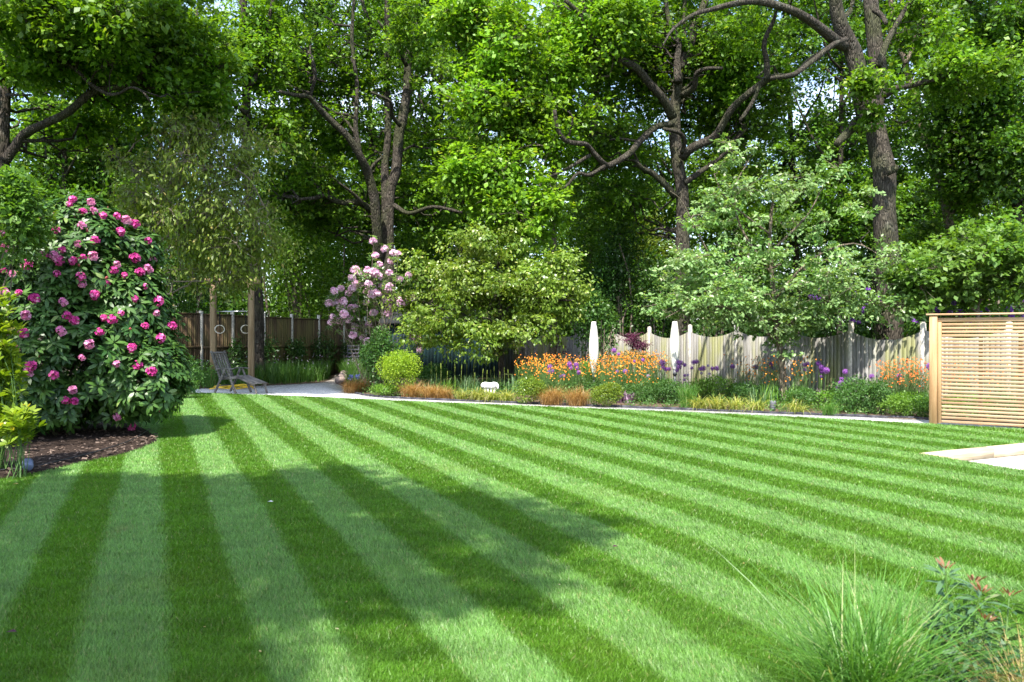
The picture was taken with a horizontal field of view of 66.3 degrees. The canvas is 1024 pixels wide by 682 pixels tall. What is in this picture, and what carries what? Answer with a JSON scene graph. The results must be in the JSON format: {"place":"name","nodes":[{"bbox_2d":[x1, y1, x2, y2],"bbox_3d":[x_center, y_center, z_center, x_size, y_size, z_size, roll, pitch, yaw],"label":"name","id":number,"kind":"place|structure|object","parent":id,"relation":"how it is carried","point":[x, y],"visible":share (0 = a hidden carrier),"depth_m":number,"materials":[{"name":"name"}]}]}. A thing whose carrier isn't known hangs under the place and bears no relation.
{"place":"outdoors","nodes":[
{"label":"outdoors","id":0,"kind":"place"},
{"bbox_2d":[188,355,382,387],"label":"meadow grass","id":1,"kind":"structure","parent":0,"point":[283,372],"depth_m":27.11,"materials":[{"name":"green plant"}]},
{"bbox_2d":[67,358,838,400],"bbox_3d":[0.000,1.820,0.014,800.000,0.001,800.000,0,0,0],"label":"ground","id":2,"kind":"structure","parent":0,"point":[474,372],"depth_m":38.98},
{"bbox_2d":[10,85,96,365],"bbox_3d":[-22.944,-11.666,38.954,7.966,26.426,9.076,0,1,-32],"label":"woodland tree","id":3,"kind":"object","parent":2,"relation":"on","point":[18,157],"visible":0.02,"depth_m":37.78,"materials":[{"name":"green plant"}]},
{"bbox_2d":[10,3,134,374],"bbox_3d":[-21.593,-10.785,36.456,9.213,24.702,8.102,0,0,0],"label":"woodland tree","id":4,"kind":"object","parent":2,"relation":"on","point":[64,170],"visible":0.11,"depth_m":35.71,"materials":[{"name":"green plant"}]},
{"bbox_2d":[45,8,185,258],"bbox_3d":[-19.673,-11.457,37.948,8.629,26.023,10.170,0,0,-25],"label":"woodland tree","id":5,"kind":"object","parent":2,"relation":"on","point":[105,185],"visible":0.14,"depth_m":36.53,"materials":[{"name":"green plant"}]},
{"bbox_2d":[0,0,291,274],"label":"oak tree","id":6,"kind":"object","parent":2,"relation":"on","point":[130,48],"visible":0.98,"depth_m":19.49,"materials":[{"name":"green plant"}]},
{"bbox_2d":[94,4,214,237],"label":"woodland tree","id":7,"kind":"object","parent":2,"relation":"on","point":[158,146],"visible":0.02,"depth_m":42.14,"materials":[{"name":"green plant"}]},
{"bbox_2d":[141,211,246,314],"bbox_3d":[-13.454,-2.112,33.132,5.321,7.113,3.912,0,0,0],"label":"woodland shrub","id":8,"kind":"object","parent":2,"relation":"on","point":[198,300],"visible":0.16,"depth_m":32.62,"materials":[{"name":"green plant"}]},
{"bbox_2d":[77,100,317,308],"bbox_3d":[-8.391,-2.396,20.851,6.270,8.167,5.522,0,0,0],"label":"weeping tree","id":9,"kind":"object","parent":2,"relation":"on","point":[229,221],"visible":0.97,"depth_m":20.40,"materials":[{"name":"green plant"}]},
{"bbox_2d":[205,277,260,387],"bbox_3d":[-8.919,-0.205,25.043,1.897,3.620,0.195,0,0,13],"label":"exercise frame","id":10,"kind":"object","parent":2,"relation":"on","point":[251,337],"visible":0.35,"depth_m":24.97,"materials":[{"name":"wood"}]},
{"bbox_2d":[152,0,323,380],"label":"oak tree","id":11,"kind":"object","parent":2,"relation":"on","point":[263,82],"visible":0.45,"depth_m":27.15,"materials":[{"name":"green plant"}]},
{"bbox_2d":[167,311,380,376],"bbox_3d":[-8.532,0.237,31.230,0.497,2.620,12.076,0,1,27],"label":"board fence","id":12,"kind":"object","parent":2,"relation":"on","point":[196,330],"visible":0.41,"depth_m":29.70,"materials":[{"name":"wood"}]},
{"bbox_2d":[246,206,350,318],"bbox_3d":[-9.833,-3.074,36.795,5.353,8.991,3.937,0,0,0],"label":"woodland shrub","id":13,"kind":"object","parent":2,"relation":"on","point":[299,274],"visible":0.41,"depth_m":36.39,"materials":[{"name":"green plant"}]},
{"bbox_2d":[231,0,377,311],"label":"woodland tree","id":14,"kind":"object","parent":2,"relation":"on","point":[327,8],"visible":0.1,"depth_m":40.24,"materials":[{"name":"green plant"}]},
{"bbox_2d":[314,222,381,322],"bbox_3d":[-7.500,-2.050,35.553,3.197,6.960,3.193,0,0,0],"label":"woodland shrub","id":15,"kind":"object","parent":2,"relation":"on","point":[359,260],"visible":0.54,"depth_m":35.29,"materials":[{"name":"green plant"}]},
{"bbox_2d":[213,0,489,346],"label":"oak tree","id":16,"kind":"object","parent":2,"relation":"on","point":[305,194],"visible":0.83,"depth_m":31.20,"materials":[{"name":"green plant"}]},
{"bbox_2d":[303,0,430,321],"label":"woodland tree","id":17,"kind":"object","parent":2,"relation":"on","point":[359,177],"visible":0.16,"depth_m":41.22,"materials":[{"name":"green plant"}]},
{"bbox_2d":[342,1,437,292],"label":"woodland tree","id":18,"kind":"object","parent":2,"relation":"on","point":[395,92],"visible":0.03,"depth_m":44.88,"materials":[{"name":"green plant"}]},
{"bbox_2d":[367,0,493,268],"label":"woodland tree","id":19,"kind":"object","parent":2,"relation":"on","point":[418,102],"visible":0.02,"depth_m":40.07,"materials":[{"name":"green plant"}]},
{"bbox_2d":[394,203,478,366],"bbox_3d":[-3.454,-2.591,35.911,4.190,8.033,3.423,0,0,0],"label":"woodland shrub","id":20,"kind":"object","parent":2,"relation":"on","point":[425,248],"visible":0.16,"depth_m":35.54,"materials":[{"name":"green plant"}]},
{"bbox_2d":[394,0,531,307],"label":"woodland tree","id":21,"kind":"object","parent":2,"relation":"on","point":[464,219],"visible":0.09,"depth_m":37.67,"materials":[{"name":"green plant"}]},
{"bbox_2d":[378,217,603,389],"bbox_3d":[-0.580,-0.998,23.397,6.588,5.331,4.340,0,0,0],"label":"evergreen oak","id":22,"kind":"object","parent":2,"relation":"on","point":[542,290],"visible":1,"depth_m":22.63,"materials":[{"name":"green plant"}]},
{"bbox_2d":[10,71,1012,368],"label":"distant woods","id":23,"kind":"object","parent":2,"relation":"on","point":[240,305],"visible":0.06,"depth_m":45.40,"materials":[{"name":"green plant"}]},
{"bbox_2d":[419,0,644,373],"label":"oak tree","id":24,"kind":"object","parent":2,"relation":"on","point":[520,94],"visible":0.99,"depth_m":24.05,"materials":[{"name":"green plant"}]},
{"bbox_2d":[544,197,618,335],"bbox_3d":[2.730,-2.124,31.033,2.993,7.146,3.136,0,0,0],"label":"woodland shrub","id":25,"kind":"object","parent":2,"relation":"on","point":[584,247],"visible":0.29,"depth_m":30.41,"materials":[{"name":"green plant"}]},
{"bbox_2d":[537,3,675,334],"bbox_3d":[4.740,-12.036,40.594,9.019,27.139,8.300,0,0,-17],"label":"woodland tree","id":26,"kind":"object","parent":2,"relation":"on","point":[578,167],"visible":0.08,"depth_m":39.68,"materials":[{"name":"green plant"}]},
{"bbox_2d":[559,36,675,249],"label":"woodland tree","id":27,"kind":"object","parent":2,"relation":"on","point":[655,143],"visible":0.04,"depth_m":43.97,"materials":[{"name":"green plant"}]},
{"bbox_2d":[586,210,654,336],"bbox_3d":[3.926,-1.627,28.574,2.624,6.184,2.514,0,0,0],"label":"woodland shrub","id":28,"kind":"object","parent":2,"relation":"on","point":[612,276],"visible":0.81,"depth_m":28.19,"materials":[{"name":"green plant"}]},
{"bbox_2d":[596,209,673,334],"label":"woodland shrub","id":29,"kind":"object","parent":2,"relation":"on","point":[648,243],"visible":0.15,"depth_m":41.66,"materials":[{"name":"green plant"}]},
{"bbox_2d":[628,245,677,337],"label":"woodland shrub","id":30,"kind":"object","parent":2,"relation":"on","point":[650,319],"visible":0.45,"depth_m":27.21,"materials":[{"name":"green plant"}]},
{"bbox_2d":[526,0,823,335],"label":"oak tree","id":31,"kind":"object","parent":2,"relation":"on","point":[712,59],"visible":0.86,"depth_m":27.01,"materials":[{"name":"green plant"}]},
{"bbox_2d":[626,0,747,253],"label":"woodland tree","id":32,"kind":"object","parent":2,"relation":"on","point":[663,166],"visible":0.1,"depth_m":44.73,"materials":[{"name":"green plant"}]},
{"bbox_2d":[681,261,748,336],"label":"woodland shrub","id":33,"kind":"object","parent":2,"relation":"on","point":[694,327],"visible":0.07,"depth_m":25.89,"materials":[{"name":"green plant"}]},
{"bbox_2d":[657,0,817,326],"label":"woodland tree","id":34,"kind":"object","parent":2,"relation":"on","point":[792,149],"visible":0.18,"depth_m":39.42,"materials":[{"name":"green plant"}]},
{"bbox_2d":[504,321,1023,402],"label":"scalloped fence","id":35,"kind":"object","parent":2,"relation":"on","point":[851,352],"visible":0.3,"depth_m":20.82,"materials":[{"name":"wood"}]},
{"bbox_2d":[623,133,928,401],"bbox_3d":[6.464,-1.679,18.973,7.413,6.764,3.919,0,0,0],"label":"whitebeam tree","id":36,"kind":"object","parent":2,"relation":"on","point":[753,303],"visible":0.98,"depth_m":18.72,"materials":[{"name":"green plant"}]},
{"bbox_2d":[736,0,859,333],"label":"woodland tree","id":37,"kind":"object","parent":2,"relation":"on","point":[794,243],"visible":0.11,"depth_m":42.87,"materials":[{"name":"green plant"}]},
{"bbox_2d":[662,0,1023,339],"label":"oak tree","id":38,"kind":"object","parent":2,"relation":"on","point":[871,92],"visible":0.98,"depth_m":20.53,"materials":[{"name":"green plant"}]},
{"bbox_2d":[768,0,917,334],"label":"woodland tree","id":39,"kind":"object","parent":2,"relation":"on","point":[851,234],"visible":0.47,"depth_m":38.65,"materials":[{"name":"green plant"}]},
{"bbox_2d":[800,279,892,339],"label":"rhododendron","id":40,"kind":"object","parent":2,"relation":"on","point":[844,327],"visible":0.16,"depth_m":20.58,"materials":[{"name":"green plant"}]},
{"bbox_2d":[803,0,933,338],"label":"woodland tree","id":41,"kind":"object","parent":2,"relation":"on","point":[899,171],"visible":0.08,"depth_m":41.90,"materials":[{"name":"green plant"}]},
{"bbox_2d":[861,0,991,331],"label":"woodland tree","id":42,"kind":"object","parent":2,"relation":"on","point":[914,208],"visible":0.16,"depth_m":39.71,"materials":[{"name":"green plant"}]},
{"bbox_2d":[902,236,967,337],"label":"woodland shrub","id":43,"kind":"object","parent":2,"relation":"on","point":[914,315],"visible":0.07,"depth_m":21.06,"materials":[{"name":"green plant"}]},
{"bbox_2d":[856,0,1014,337],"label":"birch tree","id":44,"kind":"object","parent":2,"relation":"on","point":[948,212],"visible":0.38,"depth_m":24.93,"materials":[{"name":"green plant"}]},
{"bbox_2d":[869,205,1023,333],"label":"magnolia shrub","id":45,"kind":"object","parent":2,"relation":"on","point":[962,268],"visible":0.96,"depth_m":17.76,"materials":[{"name":"green plant"}]},
{"bbox_2d":[884,0,1023,329],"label":"beech tree","id":46,"kind":"object","parent":2,"relation":"on","point":[973,142],"visible":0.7,"depth_m":22.43,"materials":[{"name":"green plant"}]},
{"bbox_2d":[902,287,1023,337],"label":"rhododendron","id":47,"kind":"object","parent":2,"relation":"on","point":[949,310],"visible":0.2,"depth_m":19.85,"materials":[{"name":"green plant"}]},
{"bbox_2d":[918,0,1023,329],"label":"woodland tree","id":48,"kind":"object","parent":2,"relation":"on","point":[1005,211],"visible":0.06,"depth_m":37.42,"materials":[{"name":"green plant"}]},
{"bbox_2d":[947,207,1023,337],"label":"woodland shrub","id":49,"kind":"object","parent":2,"relation":"on","point":[998,302],"visible":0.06,"depth_m":21.87,"materials":[{"name":"green plant"}]},
{"bbox_2d":[0,392,1023,681],"bbox_3d":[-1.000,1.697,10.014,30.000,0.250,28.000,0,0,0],"label":"lawn","id":50,"kind":"structure","parent":0,"point":[470,591],"depth_m":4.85,"materials":[{"name":"green plant"}]},
{"bbox_2d":[0,420,158,478],"bbox_3d":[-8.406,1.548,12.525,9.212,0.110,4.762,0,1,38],"label":"mulch bed","id":51,"kind":"object","parent":50,"relation":"on","point":[51,437],"visible":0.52,"depth_m":11.27,"materials":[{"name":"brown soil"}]},
{"bbox_2d":[0,286,29,468],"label":"golden laurel","id":52,"kind":"object","parent":51,"relation":"on","point":[10,355],"visible":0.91,"depth_m":9.29,"materials":[{"name":"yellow plant"}]},
{"bbox_2d":[0,401,45,478],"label":"golden laurel","id":53,"kind":"object","parent":51,"relation":"on","point":[17,427],"visible":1,"depth_m":8.99,"materials":[{"name":"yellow plant"}]},
{"bbox_2d":[0,160,60,316],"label":"leafy shrub","id":54,"kind":"object","parent":51,"relation":"on","point":[21,213],"visible":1,"depth_m":10.74,"materials":[{"name":"green plant"}]},
{"bbox_2d":[0,191,195,434],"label":"rhododendron","id":55,"kind":"object","parent":51,"relation":"on","point":[141,340],"visible":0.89,"depth_m":12.05,"materials":[{"name":"green plant"}]},
{"bbox_2d":[183,355,212,393],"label":"shrub","id":56,"kind":"object","parent":50,"relation":"on","point":[198,369],"visible":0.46,"depth_m":21.58,"materials":[{"name":"green plant"}]},
{"bbox_2d":[926,312,1023,426],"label":"slatted screen","id":57,"kind":"object","parent":50,"relation":"on","point":[936,361],"visible":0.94,"depth_m":14.12,"materials":[{"name":"beige wood"}]},
{"bbox_2d":[10,0,1021,332],"label":"sky","id":58,"kind":"structure","parent":0,"point":[218,3],"materials":[{"name":"white"}]},
{"bbox_2d":[137,374,1023,423],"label":"border soil","id":59,"kind":"structure","parent":0,"point":[658,403],"depth_m":19.49,"materials":[{"name":"brown soil"}]},
{"bbox_2d":[226,333,247,369],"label":"hedge shrub","id":60,"kind":"object","parent":59,"relation":"on","point":[235,350],"visible":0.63,"depth_m":27.38,"materials":[{"name":"green plant"}]},
{"bbox_2d":[284,336,307,369],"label":"hedge shrub","id":61,"kind":"object","parent":59,"relation":"on","point":[296,349],"visible":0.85,"depth_m":30.38,"materials":[{"name":"green plant"}]},
{"bbox_2d":[310,329,337,366],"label":"hedge shrub","id":62,"kind":"object","parent":59,"relation":"on","point":[321,349],"visible":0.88,"depth_m":31.90,"materials":[{"name":"green plant"}]},
{"bbox_2d":[322,234,434,390],"bbox_3d":[-3.898,-0.877,23.166,3.463,4.703,2.068,0,0,0],"label":"rhododendron","id":63,"kind":"object","parent":59,"relation":"on","point":[373,291],"visible":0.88,"depth_m":23.02,"materials":[{"name":"pink plant"}]},
{"bbox_2d":[359,323,402,385],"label":"leafy shrub","id":64,"kind":"object","parent":59,"relation":"on","point":[378,348],"visible":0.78,"depth_m":22.45,"materials":[{"name":"green plant"}]},
{"bbox_2d":[374,349,422,395],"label":"lime shrub","id":65,"kind":"object","parent":59,"relation":"on","point":[398,366],"visible":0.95,"depth_m":21.17,"materials":[{"name":"green plant"}]},
{"bbox_2d":[414,362,451,384],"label":"leafy perennial","id":66,"kind":"object","parent":59,"relation":"on","point":[433,371],"visible":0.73,"depth_m":24.74,"materials":[{"name":"green plant"}]},
{"bbox_2d":[381,308,497,377],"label":"garden shed","id":67,"kind":"structure","parent":59,"relation":"on","point":[428,353],"depth_m":30.20,"materials":[{"name":"grey metal"}]},
{"bbox_2d":[458,334,484,376],"bbox_3d":[-1.575,0.415,30.171,1.046,1.950,0.057,0,0,0],"label":"door","id":68,"kind":"structure","parent":67,"relation":"in","point":[478,369],"depth_m":30.19,"materials":[{"name":"grey metal"}]},
{"bbox_2d":[513,375,546,403],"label":"clipped shrub","id":69,"kind":"object","parent":59,"relation":"on","point":[532,387],"visible":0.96,"depth_m":18.80,"materials":[{"name":"green plant"}]},
{"bbox_2d":[526,384,570,404],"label":"bronze sedge","id":70,"kind":"object","parent":59,"relation":"on","point":[551,399],"visible":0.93,"depth_m":18.56,"materials":[{"name":"orange plant"}]},
{"bbox_2d":[534,360,568,398],"bbox_3d":[1.033,1.013,20.196,0.922,1.056,1.278,0,0,0],"label":"geum","id":71,"kind":"object","parent":59,"relation":"on","point":[550,384],"visible":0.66,"depth_m":20.14,"materials":[{"name":"orange plant"}]},
{"bbox_2d":[558,355,584,394],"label":"geum","id":72,"kind":"object","parent":59,"relation":"on","point":[572,383],"visible":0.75,"depth_m":21.43,"materials":[{"name":"green plant"}]},
{"bbox_2d":[553,383,593,405],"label":"bronze sedge","id":73,"kind":"object","parent":59,"relation":"on","point":[575,398],"visible":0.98,"depth_m":18.34,"materials":[{"name":"orange plant"}]},
{"bbox_2d":[589,322,598,378],"bbox_3d":[2.350,0.460,22.504,0.283,2.030,0.283,0,0,0],"label":"cone sculpture","id":74,"kind":"object","parent":59,"relation":"on","point":[593,344],"visible":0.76,"depth_m":22.40,"materials":[{"name":"white paint"}]},
{"bbox_2d":[568,283,621,369],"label":"woodland shrub","id":75,"kind":"object","parent":59,"relation":"on","point":[599,314],"visible":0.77,"depth_m":24.88,"materials":[{"name":"green plant"}]},
{"bbox_2d":[586,352,615,390],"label":"geum","id":76,"kind":"object","parent":59,"relation":"on","point":[598,383],"visible":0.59,"depth_m":21.63,"materials":[{"name":"orange plant"}]},
{"bbox_2d":[594,361,630,400],"bbox_3d":[2.528,1.028,19.966,0.901,1.043,1.446,0,0,0],"label":"geum","id":77,"kind":"object","parent":59,"relation":"on","point":[608,374],"visible":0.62,"depth_m":19.89,"materials":[{"name":"orange plant"}]},
{"bbox_2d":[618,350,649,393],"bbox_3d":[3.335,0.888,21.480,0.845,1.279,1.389,0,0,0],"label":"geum","id":78,"kind":"object","parent":59,"relation":"on","point":[630,370],"visible":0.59,"depth_m":21.46,"materials":[{"name":"orange plant"}]},
{"bbox_2d":[615,331,653,377],"bbox_3d":[3.592,0.585,22.866,1.165,1.793,0.835,0,0,0],"label":"japanese maple","id":79,"kind":"object","parent":59,"relation":"on","point":[633,339],"visible":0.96,"depth_m":22.81,"materials":[{"name":"purple plant"}]},
{"bbox_2d":[625,376,669,401],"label":"leafy perennial","id":80,"kind":"object","parent":59,"relation":"on","point":[646,390],"visible":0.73,"depth_m":19.26,"materials":[{"name":"green plant"}]},
{"bbox_2d":[651,378,697,402],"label":"leafy perennial","id":81,"kind":"object","parent":59,"relation":"on","point":[668,388],"visible":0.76,"depth_m":18.88,"materials":[{"name":"green plant"}]},
{"bbox_2d":[670,321,679,391],"bbox_3d":[4.467,0.473,21.504,0.273,2.020,0.273,0,0,0],"label":"cone sculpture","id":82,"kind":"object","parent":59,"relation":"on","point":[674,346],"visible":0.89,"depth_m":21.41,"materials":[{"name":"white paint"}]},
{"bbox_2d":[346,373,1017,418],"bbox_3d":[3.043,1.265,22.145,18.249,0.567,8.040,0,0,24],"label":"ground cover","id":83,"kind":"object","parent":59,"relation":"on","point":[668,403],"visible":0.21,"depth_m":18.84,"materials":[{"name":"green plant"}]},
{"bbox_2d":[686,373,742,400],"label":"leafy perennial","id":84,"kind":"object","parent":59,"relation":"on","point":[710,385],"visible":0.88,"depth_m":19.40,"materials":[{"name":"green plant"}]},
{"bbox_2d":[725,380,759,402],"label":"leafy perennial","id":85,"kind":"object","parent":59,"relation":"on","point":[742,390],"visible":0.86,"depth_m":19.07,"materials":[{"name":"green plant"}]},
{"bbox_2d":[739,356,775,400],"bbox_3d":[6.087,0.920,19.703,0.742,1.237,1.296,0,0,0],"label":"geum","id":86,"kind":"object","parent":59,"relation":"on","point":[760,379],"visible":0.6,"depth_m":19.50,"materials":[{"name":"green plant"}]},
{"bbox_2d":[779,385,822,407],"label":"leafy perennial","id":87,"kind":"object","parent":59,"relation":"on","point":[803,393],"visible":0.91,"depth_m":17.89,"materials":[{"name":"green plant"}]},
{"bbox_2d":[785,356,820,401],"bbox_3d":[7.049,0.919,19.155,0.746,1.243,1.135,0,0,0],"label":"geum","id":88,"kind":"object","parent":59,"relation":"on","point":[798,376],"visible":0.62,"depth_m":19.11,"materials":[{"name":"green plant"}]},
{"bbox_2d":[826,374,881,410],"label":"leafy perennial","id":89,"kind":"object","parent":59,"relation":"on","point":[850,392],"visible":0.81,"depth_m":16.84,"materials":[{"name":"green plant"}]},
{"bbox_2d":[857,377,894,413],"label":"leafy perennial","id":90,"kind":"object","parent":59,"relation":"on","point":[875,388],"visible":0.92,"depth_m":16.36,"materials":[{"name":"green plant"}]},
{"bbox_2d":[870,359,908,406],"bbox_3d":[8.676,0.989,18.040,0.774,1.178,1.087,0,0,19],"label":"geum","id":91,"kind":"object","parent":59,"relation":"on","point":[885,377],"visible":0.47,"depth_m":17.91,"materials":[{"name":"orange plant"}]},
{"bbox_2d":[877,390,928,415],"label":"leafy perennial","id":92,"kind":"object","parent":59,"relation":"on","point":[897,401],"visible":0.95,"depth_m":15.76,"materials":[{"name":"green plant"}]},
{"bbox_2d":[884,356,925,408],"bbox_3d":[8.815,0.966,17.703,0.817,1.236,1.130,0,0,0],"label":"geum","id":93,"kind":"object","parent":59,"relation":"on","point":[901,389],"visible":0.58,"depth_m":17.64,"materials":[{"name":"orange plant"}]},
{"bbox_2d":[900,359,928,410],"bbox_3d":[8.959,0.984,17.354,0.655,1.194,1.321,0,0,0],"label":"geum","id":94,"kind":"object","parent":59,"relation":"on","point":[923,387],"visible":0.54,"depth_m":17.22,"materials":[{"name":"orange plant"}]},
{"bbox_2d":[195,383,1023,428],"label":"gravel path","id":95,"kind":"structure","parent":0,"point":[322,389],"depth_m":21.22,"materials":[{"name":"beige gravel"}]},
{"bbox_2d":[210,350,267,393],"bbox_3d":[-7.847,0.894,22.558,1.721,1.229,0.675,0,0,25],"label":"steamer lounger","id":96,"kind":"object","parent":95,"relation":"on","point":[244,377],"visible":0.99,"depth_m":22.56,"materials":[{"name":"grey wood"}]},
{"bbox_2d":[590,382,624,406],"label":"clipped shrub","id":97,"kind":"object","parent":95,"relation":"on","point":[614,393],"visible":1,"depth_m":18.00,"materials":[{"name":"green plant"}]},
{"bbox_2d":[354,392,1023,427],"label":"edging strip","id":98,"kind":"object","parent":95,"relation":"on","point":[747,411],"visible":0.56,"depth_m":17.43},
{"bbox_2d":[895,600,1023,681],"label":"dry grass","id":99,"kind":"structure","parent":0,"point":[1009,678],"depth_m":3.26,"materials":[{"name":"green plant"}]},
{"bbox_2d":[912,638,1023,681],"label":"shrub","id":100,"kind":"object","parent":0,"point":[1003,644],"visible":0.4,"depth_m":3.34,"materials":[{"name":"green plant"}]},
{"bbox_2d":[969,455,1023,469],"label":"patio","id":101,"kind":"structure","parent":0,"point":[1016,461],"depth_m":11.05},
{"bbox_2d":[921,447,993,460],"bbox_3d":[6.311,1.626,11.120,1.460,0.150,0.150,0,0,-26],"label":"timber sleeper","id":102,"kind":"object","parent":101,"relation":"on","point":[975,453],"visible":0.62,"depth_m":11.13,"materials":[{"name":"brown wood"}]},
{"bbox_2d":[986,443,1023,457],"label":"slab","id":103,"kind":"object","parent":101,"relation":"on","point":[1008,450],"visible":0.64,"depth_m":11.52,"materials":[{"name":"beige stone"}]},
{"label":"near bed","id":104,"kind":"structure","parent":0,"visible":0},
{"bbox_2d":[671,527,1023,681],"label":"ornamental grass","id":105,"kind":"object","parent":104,"relation":"on","point":[872,663],"depth_m":3.33,"materials":[{"name":"green plant"}]},
{"bbox_2d":[918,556,1023,681],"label":"euphorbia","id":106,"kind":"object","parent":104,"relation":"on","point":[940,589],"visible":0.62,"depth_m":3.44,"materials":[{"name":"green plant"}]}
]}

